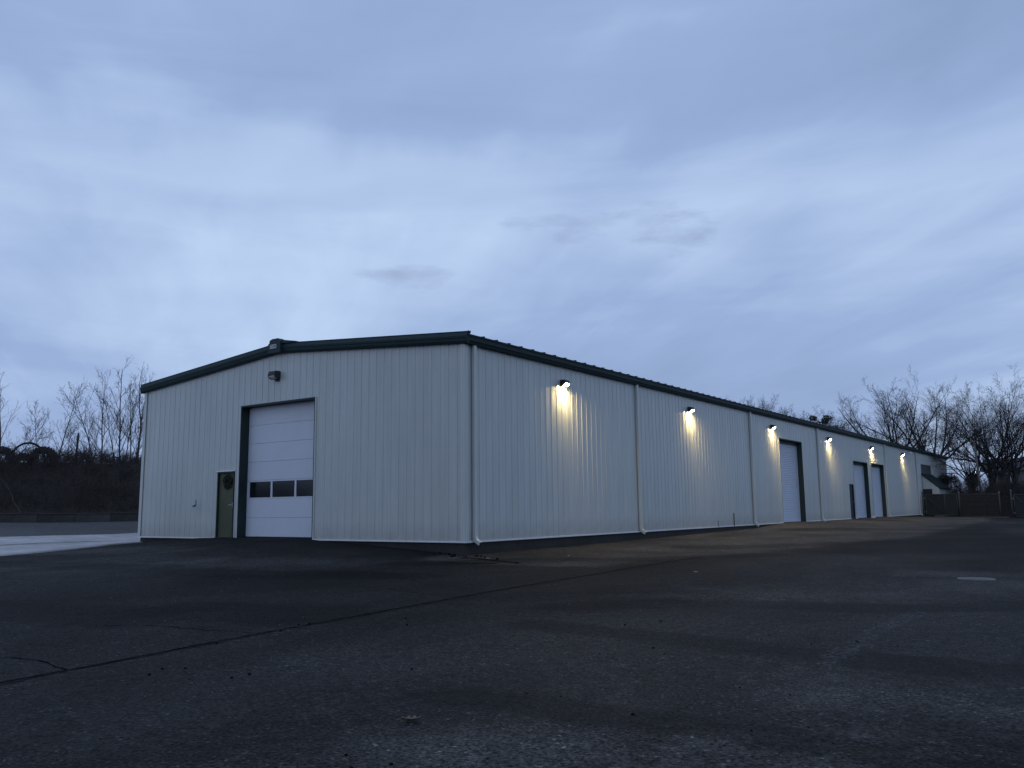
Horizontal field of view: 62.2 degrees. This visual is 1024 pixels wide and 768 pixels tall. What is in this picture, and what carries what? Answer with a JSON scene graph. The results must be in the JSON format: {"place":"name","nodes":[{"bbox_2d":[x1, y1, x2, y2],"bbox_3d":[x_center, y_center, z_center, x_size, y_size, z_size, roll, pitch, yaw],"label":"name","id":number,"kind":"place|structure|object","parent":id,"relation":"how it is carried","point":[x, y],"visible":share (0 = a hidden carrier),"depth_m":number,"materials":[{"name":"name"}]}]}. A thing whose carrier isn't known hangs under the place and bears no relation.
{"place":"outdoors","nodes":[
{"label":"outdoors","id":0,"kind":"place"},
{"bbox_2d":[0,521,137,536],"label":"gravel verge","id":1,"kind":"structure","parent":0,"point":[9,529],"depth_m":37.40,"materials":[{"name":"grey gravel"}]},
{"bbox_2d":[0,462,140,512],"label":"embankment","id":2,"kind":"structure","parent":0,"point":[49,509],"depth_m":41.02,"materials":[{"name":"brown plant"}]},
{"bbox_2d":[0,368,18,446],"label":"bare sapling","id":3,"kind":"object","parent":2,"relation":"on","point":[5,415],"visible":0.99,"depth_m":42.74,"materials":[{"name":"brown plant"}]},
{"bbox_2d":[6,408,49,453],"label":"bare sapling","id":4,"kind":"object","parent":2,"relation":"on","point":[33,433],"visible":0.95,"depth_m":43.43,"materials":[{"name":"brown plant"}]},
{"bbox_2d":[13,442,44,457],"bbox_3d":[-24.787,3.945,43.407,1.970,1.970,0.110,-1,-8,4],"label":"thin hoop","id":5,"kind":"object","parent":2,"relation":"on","point":[19,445],"visible":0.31,"depth_m":43.49,"materials":[{"name":"metal"}]},
{"bbox_2d":[14,399,55,462],"bbox_3d":[-24.542,2.757,43.485,2.234,4.074,1.524,-7,-10,35],"label":"bare sapling","id":6,"kind":"object","parent":2,"relation":"on","point":[35,429],"visible":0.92,"depth_m":43.54,"materials":[{"name":"brown plant"}]},
{"bbox_2d":[30,446,55,463],"bbox_3d":[-24.113,3.905,43.672,1.400,1.400,0.500,0,-2,-7],"label":"tyre","id":7,"kind":"object","parent":2,"relation":"on","point":[38,451],"visible":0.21,"depth_m":43.48,"materials":[{"name":"rubber"}]},
{"bbox_2d":[45,381,86,454],"bbox_3d":[-23.166,2.174,44.322,2.600,5.442,2.084,1,-9,-10],"label":"bare sapling","id":8,"kind":"object","parent":2,"relation":"on","point":[70,417],"visible":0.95,"depth_m":44.34,"materials":[{"name":"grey plant"}]},
{"bbox_2d":[57,417,79,459],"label":"bare sapling","id":9,"kind":"object","parent":2,"relation":"on","point":[69,437],"visible":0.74,"depth_m":44.39,"materials":[{"name":"grey plant"}]},
{"bbox_2d":[0,441,141,512],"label":"brush","id":10,"kind":"object","parent":2,"relation":"on","point":[7,457],"visible":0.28,"depth_m":41.62,"materials":[{"name":"brown plant"}]},
{"bbox_2d":[61,426,96,461],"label":"bare sapling","id":11,"kind":"object","parent":2,"relation":"on","point":[79,442],"visible":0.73,"depth_m":44.42,"materials":[{"name":"grey plant"}]},
{"bbox_2d":[55,382,103,455],"bbox_3d":[-22.734,2.442,45.129,2.474,5.161,2.198,0,-8,-3],"label":"bare sapling","id":12,"kind":"object","parent":2,"relation":"on","point":[85,420],"visible":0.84,"depth_m":44.93,"materials":[{"name":"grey plant"}]},
{"bbox_2d":[66,368,117,455],"bbox_3d":[-21.948,2.020,44.790,2.200,5.857,2.564,-7,-10,35],"label":"bare sapling","id":13,"kind":"object","parent":2,"relation":"on","point":[102,429],"visible":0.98,"depth_m":44.90,"materials":[{"name":"grey plant"}]},
{"bbox_2d":[82,391,124,454],"bbox_3d":[-21.851,2.629,45.099,2.651,4.742,2.013,6,-11,-39],"label":"bare sapling","id":14,"kind":"object","parent":2,"relation":"on","point":[108,423],"visible":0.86,"depth_m":45.38,"materials":[{"name":"grey plant"}]},
{"bbox_2d":[100,355,139,456],"bbox_3d":[-20.907,1.772,45.517,2.281,6.537,2.711,1,-9,-10],"label":"bare sapling","id":15,"kind":"object","parent":2,"relation":"on","point":[120,416],"visible":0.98,"depth_m":45.38,"materials":[{"name":"grey plant"}]},
{"bbox_2d":[111,375,141,462],"bbox_3d":[-20.600,2.210,45.760,1.886,5.723,2.188,2,-9,-16],"label":"bare sapling","id":16,"kind":"object","parent":2,"relation":"on","point":[130,399],"visible":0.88,"depth_m":45.68,"materials":[{"name":"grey plant"}]},
{"bbox_2d":[115,387,142,455],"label":"bare sapling","id":17,"kind":"object","parent":2,"relation":"on","point":[131,423],"visible":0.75,"depth_m":45.70,"materials":[{"name":"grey plant"}]},
{"bbox_2d":[119,360,147,457],"bbox_3d":[-20.103,1.770,45.815,1.762,6.600,3.740,2,-9,-16],"label":"bare sapling","id":18,"kind":"object","parent":2,"relation":"on","point":[139,416],"visible":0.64,"depth_m":46.06,"materials":[{"name":"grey plant"}]},
{"bbox_2d":[127,373,153,462],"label":"bare sapling","id":19,"kind":"object","parent":2,"relation":"on","point":[141,431],"visible":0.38,"depth_m":45.67,"materials":[{"name":"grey plant"}]},
{"bbox_2d":[0,533,142,555],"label":"concrete apron","id":20,"kind":"object","parent":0,"point":[18,545],"visible":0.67,"depth_m":30.73,"materials":[{"name":"grey concrete"}]},
{"bbox_2d":[0,516,1023,767],"bbox_3d":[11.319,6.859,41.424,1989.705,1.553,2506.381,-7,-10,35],"label":"asphalt lot","id":21,"kind":"structure","parent":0,"point":[90,638],"depth_m":8.84,"materials":[{"name":"grey asphalt"}]},
{"bbox_2d":[0,512,138,521],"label":"retaining wall","id":22,"kind":"structure","parent":21,"relation":"on","point":[70,517],"depth_m":39.44,"materials":[{"name":"concrete"}]},
{"bbox_2d":[396,715,421,720],"bbox_3d":[-0.741,2.417,6.137,0.163,0.030,0.106,-5,-9,28],"label":"dead leaf","id":23,"kind":"object","parent":21,"relation":"on","point":[409,718],"visible":1,"depth_m":6.13,"materials":[{"name":"brown plant"}]},
{"bbox_2d":[433,552,498,559],"bbox_3d":[-1.297,4.423,21.893,2.562,0.142,0.830,-7,-10,35],"label":"corner debris","id":24,"kind":"object","parent":21,"relation":"on","point":[451,555],"visible":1,"depth_m":21.94,"materials":[{"name":"black"}]},
{"bbox_2d":[146,614,897,767],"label":"dark clods","id":25,"kind":"object","parent":21,"relation":"on","point":[391,764],"visible":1,"depth_m":7.80,"materials":[{"name":"black soil"}]},
{"bbox_2d":[137,330,950,554],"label":"warehouse building","id":26,"kind":"structure","parent":21,"relation":"on","point":[462,442],"depth_m":27.65,"materials":[{"name":"beige metal"}]},
{"bbox_2d":[215,470,235,537],"bbox_3d":[-9.543,4.016,28.364,0.990,2.240,0.172,-7,-10,35],"label":"personnel door","id":27,"kind":"structure","parent":26,"relation":"in","point":[225,498],"depth_m":28.37,"materials":[{"name":"green paint"}]},
{"bbox_2d":[221,473,232,489],"bbox_3d":[-9.505,3.253,28.378,0.592,0.581,0.139,-7,-10,35],"label":"wreath","id":28,"kind":"object","parent":27,"relation":"attached to","point":[228,477],"visible":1,"depth_m":28.36,"materials":[{"name":"green plant"}]},
{"bbox_2d":[268,371,280,381],"bbox_3d":[-7.659,-0.267,27.371,0.327,0.342,0.254,-7,-10,35],"label":"wall light","id":29,"kind":"object","parent":26,"relation":"attached to","point":[275,375],"visible":1,"depth_m":27.31,"materials":[{"name":"grey paint"}]},
{"bbox_2d":[246,401,313,538],"bbox_3d":[-7.331,2.779,27.320,3.570,4.288,0.104,-7,-10,35],"label":"overhead door","id":30,"kind":"structure","parent":26,"relation":"in","point":[281,437],"depth_m":27.34,"materials":[{"name":"white metal"}]},
{"bbox_2d":[560,379,569,387],"bbox_3d":[1.673,-0.015,26.892,0.198,0.266,0.255,-7,-10,35],"label":"wall light","id":31,"kind":"object","parent":26,"relation":"attached to","point":[564,383],"visible":1,"depth_m":26.83,"materials":[{"name":"grey paint"}]},
{"bbox_2d":[687,407,693,412],"bbox_3d":[7.318,1.055,34.732,0.198,0.266,0.255,-7,-10,35],"label":"wall light","id":32,"kind":"object","parent":26,"relation":"attached to","point":[690,409],"visible":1,"depth_m":34.66,"materials":[{"name":"grey paint"}]},
{"bbox_2d":[779,440,805,522],"bbox_3d":[14.695,5.265,45.074,0.450,4.470,3.750,-7,-10,35],"label":"roll up door","id":33,"kind":"structure","parent":26,"relation":"in","point":[788,450],"depth_m":45.56,"materials":[{"name":"white metal"}]},
{"bbox_2d":[849,484,855,518],"bbox_3d":[21.804,7.544,54.531,0.190,2.217,0.930,-7,-10,35],"label":"personnel door","id":34,"kind":"structure","parent":26,"relation":"in","point":[852,501],"depth_m":54.70,"materials":[{"name":"green metal"}]},
{"bbox_2d":[853,462,870,518],"bbox_3d":[23.237,7.205,56.882,0.450,3.880,3.810,-7,-10,35],"label":"roll up door","id":35,"kind":"structure","parent":26,"relation":"in","point":[858,467],"depth_m":57.54,"materials":[{"name":"white metal"}]},
{"bbox_2d":[871,464,886,517],"bbox_3d":[26.074,7.743,60.822,0.450,3.900,3.780,-7,-10,35],"label":"roll up door","id":36,"kind":"structure","parent":26,"relation":"in","point":[878,509],"depth_m":61.53,"materials":[{"name":"white metal"}]},
{"bbox_2d":[733,401,795,417],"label":"tree","id":37,"kind":"object","parent":21,"relation":"on","point":[786,410],"visible":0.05,"depth_m":171.36,"materials":[{"name":"brown plant"}]},
{"bbox_2d":[734,394,807,417],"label":"tree","id":38,"kind":"object","parent":21,"relation":"on","point":[766,405],"visible":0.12,"depth_m":158.00,"materials":[{"name":"brown plant"}]},
{"bbox_2d":[781,408,843,427],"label":"tree","id":39,"kind":"object","parent":21,"relation":"on","point":[822,415],"visible":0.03,"depth_m":169.10,"materials":[{"name":"brown plant"}]},
{"bbox_2d":[799,413,856,430],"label":"tree","id":40,"kind":"object","parent":21,"relation":"on","point":[829,424],"visible":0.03,"depth_m":153.31,"materials":[{"name":"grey plant"}]},
{"bbox_2d":[804,414,883,438],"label":"tree","id":41,"kind":"object","parent":21,"relation":"on","point":[846,423],"visible":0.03,"depth_m":165.87,"materials":[{"name":"grey plant"}]},
{"bbox_2d":[810,366,958,452],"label":"bare tree","id":42,"kind":"object","parent":21,"relation":"on","point":[888,426],"visible":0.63,"depth_m":101.88,"materials":[{"name":"brown plant"}]},
{"bbox_2d":[921,491,924,515],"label":"fence post","id":43,"kind":"object","parent":21,"relation":"on","point":[922,503],"visible":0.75,"depth_m":72.26,"materials":[{"name":"wood"}]},
{"bbox_2d":[924,494,958,515],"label":"chain link gate","id":44,"kind":"structure","parent":43,"relation":"attached to","point":[935,504],"depth_m":71.48,"materials":[{"name":"metal"}]},
{"bbox_2d":[923,489,931,515],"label":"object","id":45,"kind":"structure","parent":21,"relation":"on","point":[925,491],"depth_m":73.89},
{"bbox_2d":[845,375,1017,463],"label":"bare tree","id":46,"kind":"object","parent":21,"relation":"on","point":[909,424],"visible":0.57,"depth_m":99.96,"materials":[{"name":"brown plant"}]},
{"bbox_2d":[937,473,962,515],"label":"evergreen shrub","id":47,"kind":"object","parent":21,"relation":"on","point":[941,479],"visible":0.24,"depth_m":79.01,"materials":[{"name":"green plant"}]},
{"bbox_2d":[889,365,1023,485],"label":"bare tree","id":48,"kind":"object","parent":21,"relation":"on","point":[989,473],"visible":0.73,"depth_m":79.22,"materials":[{"name":"brown plant"}]},
{"bbox_2d":[958,492,961,516],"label":"fence post","id":49,"kind":"object","parent":21,"relation":"on","point":[959,504],"visible":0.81,"depth_m":70.63,"materials":[{"name":"wood"}]},
{"bbox_2d":[904,396,1023,480],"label":"bare tree","id":50,"kind":"object","parent":21,"relation":"on","point":[962,449],"visible":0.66,"depth_m":79.70,"materials":[{"name":"brown plant"}]},
{"bbox_2d":[959,467,980,514],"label":"evergreen shrub","id":51,"kind":"object","parent":21,"relation":"on","point":[970,473],"visible":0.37,"depth_m":78.09,"materials":[{"name":"green plant"}]},
{"bbox_2d":[922,376,1023,483],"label":"bare tree","id":52,"kind":"object","parent":21,"relation":"on","point":[1004,469],"visible":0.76,"depth_m":78.52,"materials":[{"name":"brown plant"}]},
{"bbox_2d":[973,441,981,496],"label":"leaning pole","id":53,"kind":"object","parent":21,"relation":"on","point":[977,467],"visible":0.39,"depth_m":76.02,"materials":[{"name":"brown wood"}]},
{"bbox_2d":[960,493,999,516],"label":"slat fence","id":54,"kind":"object","parent":21,"relation":"on","point":[972,505],"visible":1,"depth_m":69.86,"materials":[{"name":"brown wood"}]},
{"bbox_2d":[940,373,1023,481],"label":"bare tree","id":55,"kind":"object","parent":21,"relation":"on","point":[1015,469],"visible":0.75,"depth_m":78.64,"materials":[{"name":"brown plant"}]},
{"bbox_2d":[942,468,1023,516],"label":"undergrowth","id":56,"kind":"object","parent":21,"relation":"on","point":[985,485],"visible":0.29,"depth_m":74.02,"materials":[{"name":"brown plant"}]},
{"bbox_2d":[998,492,1001,516],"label":"fence post","id":57,"kind":"object","parent":21,"relation":"on","point":[999,504],"visible":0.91,"depth_m":68.96,"materials":[{"name":"wood"}]},
{"bbox_2d":[979,458,1023,484],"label":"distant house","id":58,"kind":"structure","parent":21,"relation":"on","point":[1018,465],"depth_m":100.43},
{"bbox_2d":[997,480,1021,509],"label":"evergreen shrub","id":59,"kind":"object","parent":21,"relation":"on","point":[1015,485],"visible":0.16,"depth_m":75.77,"materials":[{"name":"green plant"}]},
{"bbox_2d":[1010,490,1014,517],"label":"fence post","id":60,"kind":"object","parent":21,"relation":"on","point":[1011,504],"visible":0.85,"depth_m":68.47,"materials":[{"name":"wood"}]},
{"bbox_2d":[1000,495,1011,516],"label":"slat fence","id":61,"kind":"object","parent":60,"relation":"attached to","point":[1006,507],"visible":1,"depth_m":68.74,"materials":[{"name":"brown wood"}]},
{"bbox_2d":[1013,494,1023,516],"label":"chain link gate","id":62,"kind":"structure","parent":60,"relation":"attached to","point":[1019,504],"depth_m":68.22,"materials":[{"name":"metal"}]},
{"bbox_2d":[0,0,1023,490],"label":"sky","id":63,"kind":"structure","parent":0,"point":[799,201],"materials":[{"name":"blue"}]},
{"bbox_2d":[809,415,837,427],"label":"pine tree","id":64,"kind":"object","parent":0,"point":[825,420],"visible":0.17,"depth_m":103.67,"materials":[{"name":"plant"}]},
{"bbox_2d":[957,577,995,580],"bbox_3d":[8.986,3.772,16.432,0.672,0.031,0.672,-7,-10,35],"label":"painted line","id":65,"kind":"object","parent":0,"point":[977,578],"visible":1,"depth_m":16.34,"materials":[{"name":"paint"}]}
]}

